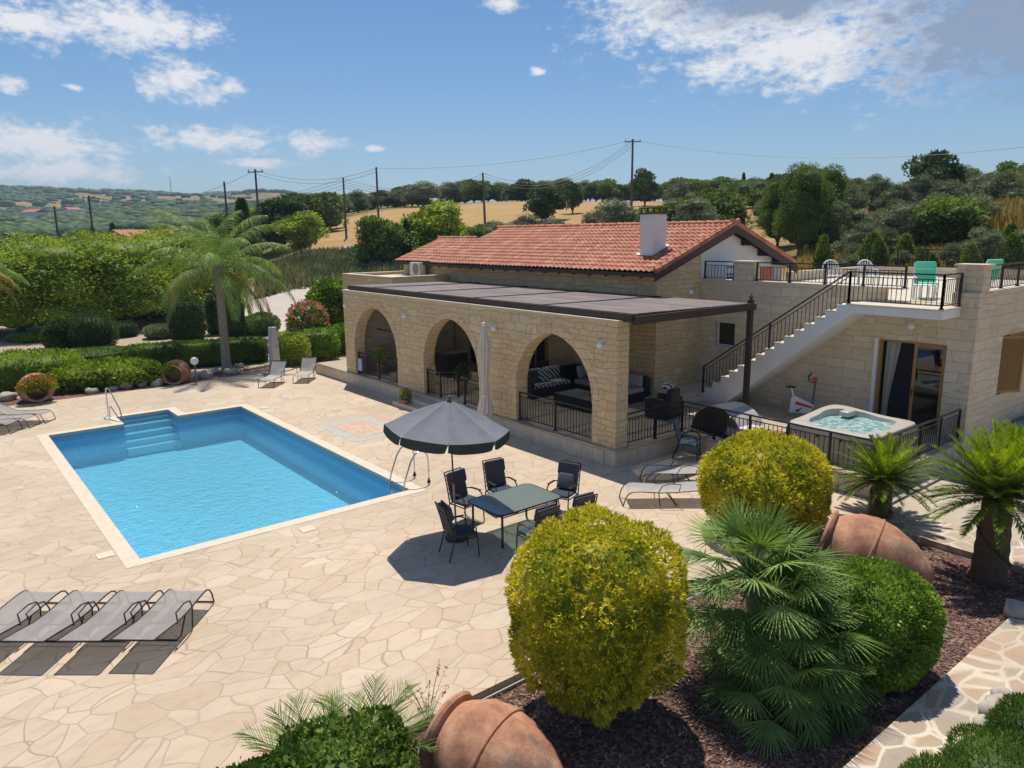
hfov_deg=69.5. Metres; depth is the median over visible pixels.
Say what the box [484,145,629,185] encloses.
overhead wire
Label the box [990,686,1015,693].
garden rock
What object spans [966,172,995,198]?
olive tree
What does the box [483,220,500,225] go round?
olive tree
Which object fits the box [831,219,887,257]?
olive tree
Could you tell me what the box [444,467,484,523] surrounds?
patio chair
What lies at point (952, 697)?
stone path
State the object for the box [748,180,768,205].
olive tree
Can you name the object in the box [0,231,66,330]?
garden tree
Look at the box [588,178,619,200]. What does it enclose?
broadleaf tree
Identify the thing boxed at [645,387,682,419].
wicker armchair
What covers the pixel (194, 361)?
globe lamp
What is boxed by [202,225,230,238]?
broadleaf tree
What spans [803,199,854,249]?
olive tree
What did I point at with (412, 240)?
broadleaf tree
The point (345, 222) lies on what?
utility pole
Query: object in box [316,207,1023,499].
villa
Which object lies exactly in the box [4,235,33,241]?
broadleaf tree
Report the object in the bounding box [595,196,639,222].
olive tree
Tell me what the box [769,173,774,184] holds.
cypress tree
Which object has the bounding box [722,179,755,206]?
broadleaf tree
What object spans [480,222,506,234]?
olive tree
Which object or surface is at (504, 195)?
broadleaf tree
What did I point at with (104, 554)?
skimmer lid
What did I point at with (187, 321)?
garden shrub
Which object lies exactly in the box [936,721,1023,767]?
shrub
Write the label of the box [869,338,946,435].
sliding door
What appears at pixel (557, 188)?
olive tree
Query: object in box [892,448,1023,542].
gravel yard
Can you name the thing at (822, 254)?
conifer bush
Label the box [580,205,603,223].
olive tree
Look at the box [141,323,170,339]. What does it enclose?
garden shrub
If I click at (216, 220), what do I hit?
broadleaf tree
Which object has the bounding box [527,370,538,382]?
cushion
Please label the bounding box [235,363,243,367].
garden rock
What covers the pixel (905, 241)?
conifer bush
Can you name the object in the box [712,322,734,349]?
window
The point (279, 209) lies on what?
broadleaf tree
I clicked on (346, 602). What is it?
pool deck
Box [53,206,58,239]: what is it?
utility pole
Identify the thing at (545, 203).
broadleaf tree
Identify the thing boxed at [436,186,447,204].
olive tree
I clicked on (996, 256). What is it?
conifer bush
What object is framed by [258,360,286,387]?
sun lounger
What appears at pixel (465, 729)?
terracotta jar
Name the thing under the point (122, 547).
pool coping
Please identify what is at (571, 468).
patio chair
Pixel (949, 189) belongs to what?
olive tree
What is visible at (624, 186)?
broadleaf tree
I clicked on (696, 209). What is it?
olive tree
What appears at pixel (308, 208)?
broadleaf tree
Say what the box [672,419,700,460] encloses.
armchair
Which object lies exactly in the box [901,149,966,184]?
broadleaf tree
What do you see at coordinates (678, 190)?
olive tree
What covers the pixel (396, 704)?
young palm
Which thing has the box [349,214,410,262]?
broadleaf tree
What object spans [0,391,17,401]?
garden rock
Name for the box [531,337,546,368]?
glazed door
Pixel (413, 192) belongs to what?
overhead wire
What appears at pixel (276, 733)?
young palm
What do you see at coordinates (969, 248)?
conifer bush
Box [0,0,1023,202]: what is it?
sky
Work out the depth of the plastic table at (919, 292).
21.13 m
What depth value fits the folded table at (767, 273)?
25.67 m
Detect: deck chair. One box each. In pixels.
[911,261,938,298]
[986,259,1003,286]
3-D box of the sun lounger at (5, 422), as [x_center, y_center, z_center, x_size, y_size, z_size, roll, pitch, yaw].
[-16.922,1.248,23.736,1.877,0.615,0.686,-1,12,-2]
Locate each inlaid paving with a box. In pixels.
[316,416,384,442]
[333,420,383,436]
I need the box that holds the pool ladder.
[388,447,430,494]
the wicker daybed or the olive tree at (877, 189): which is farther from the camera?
the olive tree at (877, 189)
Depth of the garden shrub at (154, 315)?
55.12 m
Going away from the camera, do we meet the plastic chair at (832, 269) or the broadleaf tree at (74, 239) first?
the plastic chair at (832, 269)
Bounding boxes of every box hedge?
[0,347,86,392]
[122,336,268,367]
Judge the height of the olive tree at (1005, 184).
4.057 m
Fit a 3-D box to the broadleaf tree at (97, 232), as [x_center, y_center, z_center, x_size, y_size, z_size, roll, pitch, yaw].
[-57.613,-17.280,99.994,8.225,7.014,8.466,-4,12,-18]
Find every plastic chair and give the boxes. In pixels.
[822,259,842,282]
[856,259,878,285]
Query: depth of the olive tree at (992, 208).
42.74 m
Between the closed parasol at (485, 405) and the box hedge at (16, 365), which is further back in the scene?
the box hedge at (16, 365)
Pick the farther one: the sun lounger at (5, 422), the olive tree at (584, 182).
the olive tree at (584, 182)
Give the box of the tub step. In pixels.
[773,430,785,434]
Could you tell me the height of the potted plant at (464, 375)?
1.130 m
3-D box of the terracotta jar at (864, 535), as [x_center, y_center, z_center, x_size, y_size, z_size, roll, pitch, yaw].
[6.444,3.108,13.113,1.837,1.438,1.438,24,22,26]
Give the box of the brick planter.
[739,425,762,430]
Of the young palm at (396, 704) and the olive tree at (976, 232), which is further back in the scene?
the olive tree at (976, 232)
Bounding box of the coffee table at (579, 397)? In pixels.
[554,388,591,412]
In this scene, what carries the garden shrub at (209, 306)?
on the ground at (502, 212)
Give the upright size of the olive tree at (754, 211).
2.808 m
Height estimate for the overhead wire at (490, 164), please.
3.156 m
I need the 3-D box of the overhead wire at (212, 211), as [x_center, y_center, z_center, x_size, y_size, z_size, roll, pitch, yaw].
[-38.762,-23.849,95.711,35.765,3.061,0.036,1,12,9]
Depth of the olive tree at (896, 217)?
42.94 m
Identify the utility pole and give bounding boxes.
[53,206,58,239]
[83,196,94,233]
[223,182,229,236]
[247,169,263,262]
[342,178,347,238]
[375,167,379,216]
[482,173,485,224]
[625,139,640,208]
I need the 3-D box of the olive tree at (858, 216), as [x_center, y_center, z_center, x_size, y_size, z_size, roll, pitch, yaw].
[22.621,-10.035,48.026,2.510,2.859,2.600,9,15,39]
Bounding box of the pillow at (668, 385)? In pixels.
[661,381,675,389]
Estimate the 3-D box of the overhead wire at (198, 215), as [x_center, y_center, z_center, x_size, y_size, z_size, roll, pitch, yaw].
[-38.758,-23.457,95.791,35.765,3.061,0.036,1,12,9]
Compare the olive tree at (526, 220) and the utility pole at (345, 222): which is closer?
the olive tree at (526, 220)
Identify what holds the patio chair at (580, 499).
on the pool deck
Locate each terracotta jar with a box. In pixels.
[18,373,53,402]
[162,359,190,384]
[419,691,563,767]
[812,509,934,586]
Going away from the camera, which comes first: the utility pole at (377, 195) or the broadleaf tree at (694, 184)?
the utility pole at (377, 195)
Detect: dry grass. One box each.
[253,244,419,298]
[791,209,1011,270]
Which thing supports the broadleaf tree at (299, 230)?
on the ground at (502, 212)
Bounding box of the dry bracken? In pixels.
[977,194,1023,231]
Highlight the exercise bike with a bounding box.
[785,372,816,416]
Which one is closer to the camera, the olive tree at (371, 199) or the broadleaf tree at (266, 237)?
the broadleaf tree at (266, 237)
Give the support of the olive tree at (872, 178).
on the ground at (502, 212)
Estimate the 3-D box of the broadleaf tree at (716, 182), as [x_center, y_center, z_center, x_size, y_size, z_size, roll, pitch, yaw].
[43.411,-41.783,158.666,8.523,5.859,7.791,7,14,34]
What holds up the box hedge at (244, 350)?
on the ground at (502, 212)
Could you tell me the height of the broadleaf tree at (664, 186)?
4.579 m
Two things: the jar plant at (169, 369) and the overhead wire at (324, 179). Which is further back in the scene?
the overhead wire at (324, 179)
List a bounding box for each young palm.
[232,689,369,758]
[299,671,438,754]
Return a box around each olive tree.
[338,194,355,209]
[347,189,371,212]
[365,194,376,209]
[376,190,391,207]
[389,188,411,206]
[399,181,441,206]
[436,181,464,202]
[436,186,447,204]
[454,180,472,202]
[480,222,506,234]
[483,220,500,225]
[493,182,508,201]
[501,191,517,200]
[507,212,540,224]
[539,217,568,224]
[550,178,580,192]
[574,182,583,193]
[579,179,594,200]
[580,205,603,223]
[586,180,601,201]
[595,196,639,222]
[662,181,690,201]
[662,197,682,204]
[671,196,725,221]
[735,197,748,218]
[747,177,760,182]
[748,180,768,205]
[750,198,761,221]
[752,200,761,211]
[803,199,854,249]
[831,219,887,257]
[834,253,859,267]
[843,178,870,212]
[844,208,872,240]
[854,179,873,196]
[860,176,896,212]
[864,173,881,183]
[866,207,886,221]
[871,208,890,225]
[872,181,916,211]
[873,200,922,242]
[880,228,901,254]
[891,250,914,264]
[903,172,934,204]
[918,182,965,203]
[919,178,944,201]
[922,190,946,203]
[935,241,963,267]
[942,178,974,197]
[959,163,974,184]
[960,225,1003,250]
[961,191,1007,225]
[965,228,1004,263]
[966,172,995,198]
[975,168,1023,202]
[1012,226,1023,265]
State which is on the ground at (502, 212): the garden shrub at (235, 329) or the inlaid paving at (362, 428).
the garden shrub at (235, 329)
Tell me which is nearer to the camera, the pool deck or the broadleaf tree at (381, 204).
the pool deck
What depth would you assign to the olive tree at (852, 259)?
35.48 m
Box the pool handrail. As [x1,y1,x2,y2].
[105,387,121,419]
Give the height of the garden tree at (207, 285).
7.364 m
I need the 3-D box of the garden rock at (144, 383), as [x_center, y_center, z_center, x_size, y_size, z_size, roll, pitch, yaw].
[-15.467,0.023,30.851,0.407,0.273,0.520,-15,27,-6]
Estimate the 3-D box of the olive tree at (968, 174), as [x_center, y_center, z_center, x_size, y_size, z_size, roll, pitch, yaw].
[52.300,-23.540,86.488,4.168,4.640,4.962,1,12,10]
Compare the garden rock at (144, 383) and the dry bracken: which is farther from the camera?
the dry bracken
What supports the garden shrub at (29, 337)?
on the ground at (502, 212)
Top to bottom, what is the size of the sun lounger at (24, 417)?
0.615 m
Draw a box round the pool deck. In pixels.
[0,356,869,767]
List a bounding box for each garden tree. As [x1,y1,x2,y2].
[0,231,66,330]
[0,235,121,329]
[32,229,128,320]
[54,232,182,320]
[113,229,212,320]
[130,227,245,300]
[184,230,253,303]
[753,177,786,247]
[771,161,842,257]
[818,163,852,225]
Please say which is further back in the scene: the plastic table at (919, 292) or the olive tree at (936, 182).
the olive tree at (936, 182)
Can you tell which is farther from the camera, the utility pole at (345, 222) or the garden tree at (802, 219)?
the utility pole at (345, 222)
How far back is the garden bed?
9.64 m
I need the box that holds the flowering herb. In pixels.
[406,660,448,719]
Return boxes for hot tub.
[786,404,917,468]
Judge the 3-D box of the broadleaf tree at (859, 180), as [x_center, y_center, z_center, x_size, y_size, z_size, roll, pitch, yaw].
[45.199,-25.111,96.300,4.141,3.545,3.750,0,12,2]
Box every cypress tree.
[108,222,116,230]
[231,196,261,276]
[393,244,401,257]
[401,219,411,255]
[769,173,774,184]
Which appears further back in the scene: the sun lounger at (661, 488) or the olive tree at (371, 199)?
the olive tree at (371, 199)
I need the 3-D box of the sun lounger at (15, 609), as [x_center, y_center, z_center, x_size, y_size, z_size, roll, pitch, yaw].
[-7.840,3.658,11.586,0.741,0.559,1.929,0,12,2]
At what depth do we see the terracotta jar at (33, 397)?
28.04 m
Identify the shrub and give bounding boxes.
[2,332,23,341]
[12,331,40,342]
[38,316,73,348]
[46,356,162,393]
[64,310,119,347]
[64,344,127,359]
[114,320,138,337]
[128,313,166,319]
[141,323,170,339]
[166,295,207,340]
[203,293,218,334]
[213,284,245,337]
[216,703,420,767]
[243,311,281,335]
[267,330,311,365]
[284,299,329,331]
[296,326,341,360]
[303,276,343,325]
[328,322,345,354]
[503,500,692,728]
[696,425,834,539]
[802,554,947,692]
[898,749,959,767]
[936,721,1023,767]
[983,690,1023,745]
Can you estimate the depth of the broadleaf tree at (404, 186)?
167.19 m
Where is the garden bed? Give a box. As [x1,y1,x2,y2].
[389,535,1023,767]
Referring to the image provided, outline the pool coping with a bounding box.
[36,404,425,568]
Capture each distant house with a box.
[22,209,47,216]
[61,207,81,211]
[104,230,182,240]
[209,191,220,195]
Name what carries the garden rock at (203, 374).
on the planting strip
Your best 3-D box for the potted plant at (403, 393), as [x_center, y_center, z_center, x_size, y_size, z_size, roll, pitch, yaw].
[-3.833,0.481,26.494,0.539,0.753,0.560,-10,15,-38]
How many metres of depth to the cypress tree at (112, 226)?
113.88 m
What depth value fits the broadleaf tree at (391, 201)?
167.54 m
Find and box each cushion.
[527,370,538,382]
[537,368,549,381]
[557,472,574,489]
[576,365,586,377]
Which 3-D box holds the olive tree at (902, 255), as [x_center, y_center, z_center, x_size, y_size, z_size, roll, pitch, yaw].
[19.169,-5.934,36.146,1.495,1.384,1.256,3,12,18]
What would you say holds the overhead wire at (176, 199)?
attached to the utility pole at (258, 213)
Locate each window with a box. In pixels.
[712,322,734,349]
[996,331,1023,392]
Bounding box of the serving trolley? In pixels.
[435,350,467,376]
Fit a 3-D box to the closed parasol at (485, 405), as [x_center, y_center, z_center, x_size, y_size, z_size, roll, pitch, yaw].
[-0.829,-0.149,22.558,0.520,3.500,0.520,-10,15,-38]
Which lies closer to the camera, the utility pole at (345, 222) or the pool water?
the pool water
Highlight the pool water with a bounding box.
[51,408,405,557]
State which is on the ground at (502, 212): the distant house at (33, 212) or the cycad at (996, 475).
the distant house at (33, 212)
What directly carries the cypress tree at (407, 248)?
on the ground at (502, 212)
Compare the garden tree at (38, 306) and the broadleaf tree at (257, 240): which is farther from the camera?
the broadleaf tree at (257, 240)
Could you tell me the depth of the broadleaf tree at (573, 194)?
107.37 m
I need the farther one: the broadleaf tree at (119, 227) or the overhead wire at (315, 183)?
the broadleaf tree at (119, 227)
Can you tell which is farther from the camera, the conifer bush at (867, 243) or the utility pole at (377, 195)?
the utility pole at (377, 195)
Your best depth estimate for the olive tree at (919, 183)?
65.65 m
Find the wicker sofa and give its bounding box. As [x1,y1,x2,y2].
[527,364,648,403]
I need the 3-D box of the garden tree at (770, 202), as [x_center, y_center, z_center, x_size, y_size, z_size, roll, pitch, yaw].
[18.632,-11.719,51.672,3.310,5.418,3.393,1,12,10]
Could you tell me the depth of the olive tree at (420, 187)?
157.44 m
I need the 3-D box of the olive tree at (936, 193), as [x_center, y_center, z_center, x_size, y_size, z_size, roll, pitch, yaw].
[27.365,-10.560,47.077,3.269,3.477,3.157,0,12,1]
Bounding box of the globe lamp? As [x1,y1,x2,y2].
[190,357,198,382]
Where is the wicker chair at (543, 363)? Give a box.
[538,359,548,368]
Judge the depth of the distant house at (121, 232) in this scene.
99.93 m
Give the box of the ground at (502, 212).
[0,193,940,397]
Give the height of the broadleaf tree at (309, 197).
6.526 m
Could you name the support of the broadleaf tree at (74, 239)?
on the ground at (502, 212)
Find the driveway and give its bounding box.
[239,245,353,338]
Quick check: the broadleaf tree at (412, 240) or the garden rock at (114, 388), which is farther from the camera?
the broadleaf tree at (412, 240)
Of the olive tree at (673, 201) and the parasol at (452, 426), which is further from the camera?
the olive tree at (673, 201)
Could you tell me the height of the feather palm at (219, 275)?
7.329 m
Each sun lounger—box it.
[0,403,55,422]
[0,413,40,427]
[0,418,22,433]
[0,590,68,634]
[0,590,116,642]
[55,590,163,642]
[110,589,214,641]
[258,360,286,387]
[293,357,316,383]
[619,473,697,505]
[639,456,712,482]
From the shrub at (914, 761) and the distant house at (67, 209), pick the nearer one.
the shrub at (914, 761)
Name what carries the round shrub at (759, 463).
on the pool deck
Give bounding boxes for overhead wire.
[89,171,252,202]
[94,182,341,208]
[94,185,342,212]
[94,189,340,215]
[99,179,340,205]
[256,169,372,179]
[257,172,374,183]
[344,181,479,195]
[344,182,484,198]
[346,175,479,189]
[346,178,479,192]
[389,140,630,168]
[484,142,629,182]
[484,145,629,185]
[487,149,628,188]
[635,140,1021,157]
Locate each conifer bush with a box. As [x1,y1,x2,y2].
[810,234,832,269]
[854,230,893,264]
[864,237,890,264]
[891,232,915,261]
[908,246,925,266]
[928,252,939,267]
[953,242,985,267]
[991,249,1002,258]
[998,232,1023,269]
[1002,222,1018,240]
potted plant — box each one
[373,347,389,372]
[398,388,412,403]
[452,361,472,391]
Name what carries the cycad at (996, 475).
on the garden bed
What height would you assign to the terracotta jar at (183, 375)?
1.130 m
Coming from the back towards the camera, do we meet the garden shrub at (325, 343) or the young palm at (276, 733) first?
the garden shrub at (325, 343)
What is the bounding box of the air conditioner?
[410,262,424,275]
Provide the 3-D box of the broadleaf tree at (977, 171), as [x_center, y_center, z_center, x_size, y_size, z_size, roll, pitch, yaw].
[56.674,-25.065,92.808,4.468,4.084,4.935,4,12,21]
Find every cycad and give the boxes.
[832,431,943,518]
[906,416,1023,588]
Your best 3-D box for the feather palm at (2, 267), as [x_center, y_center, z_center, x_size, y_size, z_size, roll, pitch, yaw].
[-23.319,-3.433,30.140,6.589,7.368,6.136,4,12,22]
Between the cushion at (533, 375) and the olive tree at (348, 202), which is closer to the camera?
the cushion at (533, 375)
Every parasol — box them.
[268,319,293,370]
[383,395,509,542]
[477,322,493,416]
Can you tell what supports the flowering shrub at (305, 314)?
on the ground at (502, 212)
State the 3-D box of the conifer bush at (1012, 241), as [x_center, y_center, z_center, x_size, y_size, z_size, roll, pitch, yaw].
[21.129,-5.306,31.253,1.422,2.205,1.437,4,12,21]
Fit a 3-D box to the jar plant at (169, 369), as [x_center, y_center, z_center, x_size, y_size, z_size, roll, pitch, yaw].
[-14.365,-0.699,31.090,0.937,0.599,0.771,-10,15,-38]
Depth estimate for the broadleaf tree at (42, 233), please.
164.00 m
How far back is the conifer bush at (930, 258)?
34.33 m
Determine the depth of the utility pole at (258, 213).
84.75 m
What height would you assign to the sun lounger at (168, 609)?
0.559 m
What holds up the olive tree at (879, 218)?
on the ground at (502, 212)
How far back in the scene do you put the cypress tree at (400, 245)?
69.84 m
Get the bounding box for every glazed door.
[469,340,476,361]
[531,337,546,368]
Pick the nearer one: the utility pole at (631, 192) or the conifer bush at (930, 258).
the conifer bush at (930, 258)
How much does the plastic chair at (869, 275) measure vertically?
0.985 m
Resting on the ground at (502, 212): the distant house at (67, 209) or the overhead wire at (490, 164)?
the distant house at (67, 209)
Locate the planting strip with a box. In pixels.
[0,366,268,405]
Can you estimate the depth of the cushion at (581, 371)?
26.72 m
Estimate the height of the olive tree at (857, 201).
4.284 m
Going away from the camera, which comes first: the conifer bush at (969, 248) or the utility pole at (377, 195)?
the conifer bush at (969, 248)
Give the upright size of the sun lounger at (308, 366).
0.874 m
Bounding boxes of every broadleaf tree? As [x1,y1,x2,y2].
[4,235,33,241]
[35,232,54,238]
[49,238,78,245]
[70,230,105,241]
[108,225,130,230]
[120,228,168,239]
[199,214,269,250]
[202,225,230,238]
[222,231,269,248]
[252,193,315,251]
[254,231,287,250]
[271,210,330,252]
[276,194,324,227]
[286,191,349,227]
[290,192,324,221]
[336,202,346,218]
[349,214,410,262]
[372,189,386,208]
[379,193,400,207]
[390,186,401,192]
[399,198,470,246]
[401,184,413,206]
[411,232,418,243]
[458,179,489,202]
[462,223,488,237]
[485,185,502,201]
[495,185,508,201]
[500,178,537,200]
[522,183,571,220]
[561,181,584,213]
[582,184,600,201]
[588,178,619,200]
[611,184,629,200]
[616,184,638,200]
[626,168,659,205]
[631,203,680,221]
[650,184,664,201]
[659,184,666,200]
[664,177,705,193]
[676,189,754,227]
[699,176,731,189]
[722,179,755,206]
[746,186,767,201]
[763,174,783,183]
[852,177,866,184]
[897,205,926,244]
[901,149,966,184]
[906,193,991,244]
[968,167,981,178]
[983,167,1023,175]
[995,160,1023,171]
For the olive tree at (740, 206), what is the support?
on the ground at (502, 212)
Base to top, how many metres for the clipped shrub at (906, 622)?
1.752 m
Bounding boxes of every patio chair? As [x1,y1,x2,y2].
[435,500,479,562]
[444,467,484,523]
[482,457,516,493]
[516,503,559,549]
[546,460,580,508]
[555,491,597,535]
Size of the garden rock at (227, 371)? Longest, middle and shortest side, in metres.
0.601 x 0.512 x 0.364 m
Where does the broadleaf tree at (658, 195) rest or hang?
on the ground at (502, 212)
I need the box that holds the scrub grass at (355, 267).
[249,243,420,297]
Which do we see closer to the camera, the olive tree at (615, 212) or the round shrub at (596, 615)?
the round shrub at (596, 615)
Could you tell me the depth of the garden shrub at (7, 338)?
44.54 m
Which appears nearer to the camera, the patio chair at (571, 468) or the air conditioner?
the patio chair at (571, 468)
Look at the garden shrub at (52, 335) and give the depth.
39.21 m
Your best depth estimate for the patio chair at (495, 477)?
16.69 m
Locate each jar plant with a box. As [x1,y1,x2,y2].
[15,374,58,393]
[160,360,180,375]
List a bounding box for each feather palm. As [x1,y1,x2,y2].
[0,263,32,306]
[126,210,296,369]
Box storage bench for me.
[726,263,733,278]
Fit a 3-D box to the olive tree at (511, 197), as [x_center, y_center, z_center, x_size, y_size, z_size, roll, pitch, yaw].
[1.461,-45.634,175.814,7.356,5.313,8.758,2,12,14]
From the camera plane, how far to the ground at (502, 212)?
105.15 m
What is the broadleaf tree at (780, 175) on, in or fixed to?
on the ground at (502, 212)
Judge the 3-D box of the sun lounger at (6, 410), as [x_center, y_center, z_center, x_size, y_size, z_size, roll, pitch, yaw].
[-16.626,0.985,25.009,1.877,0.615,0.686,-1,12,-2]
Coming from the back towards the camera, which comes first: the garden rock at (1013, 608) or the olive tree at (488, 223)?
the olive tree at (488, 223)
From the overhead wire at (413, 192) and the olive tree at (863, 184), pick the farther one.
the overhead wire at (413, 192)
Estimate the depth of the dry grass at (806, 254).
41.89 m
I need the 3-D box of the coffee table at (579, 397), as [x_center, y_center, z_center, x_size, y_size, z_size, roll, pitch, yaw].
[2.343,0.537,24.390,1.100,0.397,1.700,-10,15,-38]
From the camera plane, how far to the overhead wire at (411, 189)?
90.97 m
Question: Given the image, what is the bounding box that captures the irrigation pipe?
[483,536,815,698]
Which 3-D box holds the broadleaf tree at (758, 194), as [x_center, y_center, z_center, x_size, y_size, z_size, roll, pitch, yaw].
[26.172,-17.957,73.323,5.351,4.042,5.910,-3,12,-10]
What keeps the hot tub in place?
on the villa
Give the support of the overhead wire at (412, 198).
attached to the utility pole at (345, 222)
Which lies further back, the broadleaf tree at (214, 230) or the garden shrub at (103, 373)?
the broadleaf tree at (214, 230)
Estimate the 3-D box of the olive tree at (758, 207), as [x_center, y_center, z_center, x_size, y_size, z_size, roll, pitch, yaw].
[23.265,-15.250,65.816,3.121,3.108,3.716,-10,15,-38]
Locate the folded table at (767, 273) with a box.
[760,267,772,280]
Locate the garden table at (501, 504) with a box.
[467,483,560,548]
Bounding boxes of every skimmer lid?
[95,550,114,559]
[298,525,315,532]
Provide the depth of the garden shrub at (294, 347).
35.03 m
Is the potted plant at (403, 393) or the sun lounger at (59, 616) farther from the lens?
the potted plant at (403, 393)
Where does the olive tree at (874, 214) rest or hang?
on the ground at (502, 212)
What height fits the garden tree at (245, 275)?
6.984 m
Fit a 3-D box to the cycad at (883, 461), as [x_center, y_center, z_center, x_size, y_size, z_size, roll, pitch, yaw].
[8.002,2.033,15.899,2.358,1.961,2.237,-10,15,-38]
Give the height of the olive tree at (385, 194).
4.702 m
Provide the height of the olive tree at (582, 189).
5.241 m
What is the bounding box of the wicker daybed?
[690,402,762,437]
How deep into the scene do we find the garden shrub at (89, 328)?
39.73 m
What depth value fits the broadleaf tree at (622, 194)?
165.99 m
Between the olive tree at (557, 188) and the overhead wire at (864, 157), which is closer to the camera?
the overhead wire at (864, 157)
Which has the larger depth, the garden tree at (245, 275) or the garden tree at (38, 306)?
the garden tree at (245, 275)
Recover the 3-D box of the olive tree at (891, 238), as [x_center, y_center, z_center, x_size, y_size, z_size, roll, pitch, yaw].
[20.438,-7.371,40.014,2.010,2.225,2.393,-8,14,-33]
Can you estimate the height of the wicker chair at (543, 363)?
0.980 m
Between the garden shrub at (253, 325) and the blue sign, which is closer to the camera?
the blue sign
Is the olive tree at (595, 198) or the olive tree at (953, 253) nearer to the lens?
the olive tree at (953, 253)
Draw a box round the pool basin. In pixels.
[51,409,402,558]
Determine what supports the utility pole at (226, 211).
on the ground at (502, 212)
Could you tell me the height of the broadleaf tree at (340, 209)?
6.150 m
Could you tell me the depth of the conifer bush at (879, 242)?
34.72 m
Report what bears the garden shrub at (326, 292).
on the ground at (502, 212)
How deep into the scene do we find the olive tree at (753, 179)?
159.04 m
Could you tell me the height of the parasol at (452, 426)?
2.994 m
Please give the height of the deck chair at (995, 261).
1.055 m
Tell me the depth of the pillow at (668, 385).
22.45 m
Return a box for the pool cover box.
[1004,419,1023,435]
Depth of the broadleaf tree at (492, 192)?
174.79 m
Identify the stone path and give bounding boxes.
[843,508,1023,767]
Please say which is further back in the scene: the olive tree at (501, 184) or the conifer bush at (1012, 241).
the olive tree at (501, 184)
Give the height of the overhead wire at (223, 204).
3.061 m
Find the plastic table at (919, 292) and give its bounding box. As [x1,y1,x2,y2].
[912,284,936,300]
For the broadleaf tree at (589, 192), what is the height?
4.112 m
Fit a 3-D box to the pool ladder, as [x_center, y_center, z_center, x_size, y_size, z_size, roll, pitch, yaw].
[-2.597,2.500,18.587,0.860,1.831,0.780,-10,15,-38]
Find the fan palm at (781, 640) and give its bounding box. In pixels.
[656,489,890,759]
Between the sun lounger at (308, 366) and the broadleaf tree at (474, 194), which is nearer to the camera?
the sun lounger at (308, 366)
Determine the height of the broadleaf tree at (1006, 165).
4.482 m
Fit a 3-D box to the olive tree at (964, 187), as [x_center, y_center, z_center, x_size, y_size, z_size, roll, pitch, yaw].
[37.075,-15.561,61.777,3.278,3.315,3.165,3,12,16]
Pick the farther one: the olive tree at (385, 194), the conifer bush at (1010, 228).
the olive tree at (385, 194)
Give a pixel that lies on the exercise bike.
(798, 405)
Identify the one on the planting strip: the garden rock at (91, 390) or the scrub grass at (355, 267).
the garden rock at (91, 390)
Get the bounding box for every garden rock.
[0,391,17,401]
[85,387,99,393]
[108,385,118,390]
[118,382,133,388]
[137,381,146,386]
[150,378,163,386]
[197,370,213,378]
[211,368,220,373]
[223,368,236,374]
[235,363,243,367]
[972,714,996,732]
[977,693,1010,714]
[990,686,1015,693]
[1003,598,1023,618]
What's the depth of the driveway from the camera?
57.31 m
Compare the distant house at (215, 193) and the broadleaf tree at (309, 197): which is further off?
the distant house at (215, 193)
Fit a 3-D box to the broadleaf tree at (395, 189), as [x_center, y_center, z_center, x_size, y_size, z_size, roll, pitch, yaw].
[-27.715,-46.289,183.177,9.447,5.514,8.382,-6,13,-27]
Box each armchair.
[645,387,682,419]
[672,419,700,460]
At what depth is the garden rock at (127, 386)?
30.36 m
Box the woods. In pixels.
[0,185,340,241]
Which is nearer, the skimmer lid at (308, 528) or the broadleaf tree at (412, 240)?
the skimmer lid at (308, 528)
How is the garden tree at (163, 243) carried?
on the ground at (502, 212)
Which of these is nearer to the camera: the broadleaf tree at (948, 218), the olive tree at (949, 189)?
the broadleaf tree at (948, 218)
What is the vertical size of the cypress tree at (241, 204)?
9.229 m
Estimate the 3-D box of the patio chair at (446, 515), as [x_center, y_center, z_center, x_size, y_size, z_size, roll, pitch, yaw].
[-1.060,2.785,14.238,0.707,1.085,0.600,-6,13,-26]
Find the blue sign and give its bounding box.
[358,358,362,370]
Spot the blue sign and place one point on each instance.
(360, 368)
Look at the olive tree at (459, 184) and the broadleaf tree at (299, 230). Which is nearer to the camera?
the broadleaf tree at (299, 230)
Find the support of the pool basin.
in the pool deck
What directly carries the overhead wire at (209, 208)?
attached to the utility pole at (345, 222)
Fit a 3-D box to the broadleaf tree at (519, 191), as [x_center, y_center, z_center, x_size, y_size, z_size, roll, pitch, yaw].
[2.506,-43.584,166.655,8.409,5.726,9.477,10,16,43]
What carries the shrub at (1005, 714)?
on the garden bed
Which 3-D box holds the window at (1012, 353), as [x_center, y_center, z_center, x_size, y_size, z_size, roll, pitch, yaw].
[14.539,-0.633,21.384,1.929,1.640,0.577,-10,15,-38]
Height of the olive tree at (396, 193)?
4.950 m
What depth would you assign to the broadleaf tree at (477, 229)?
75.76 m

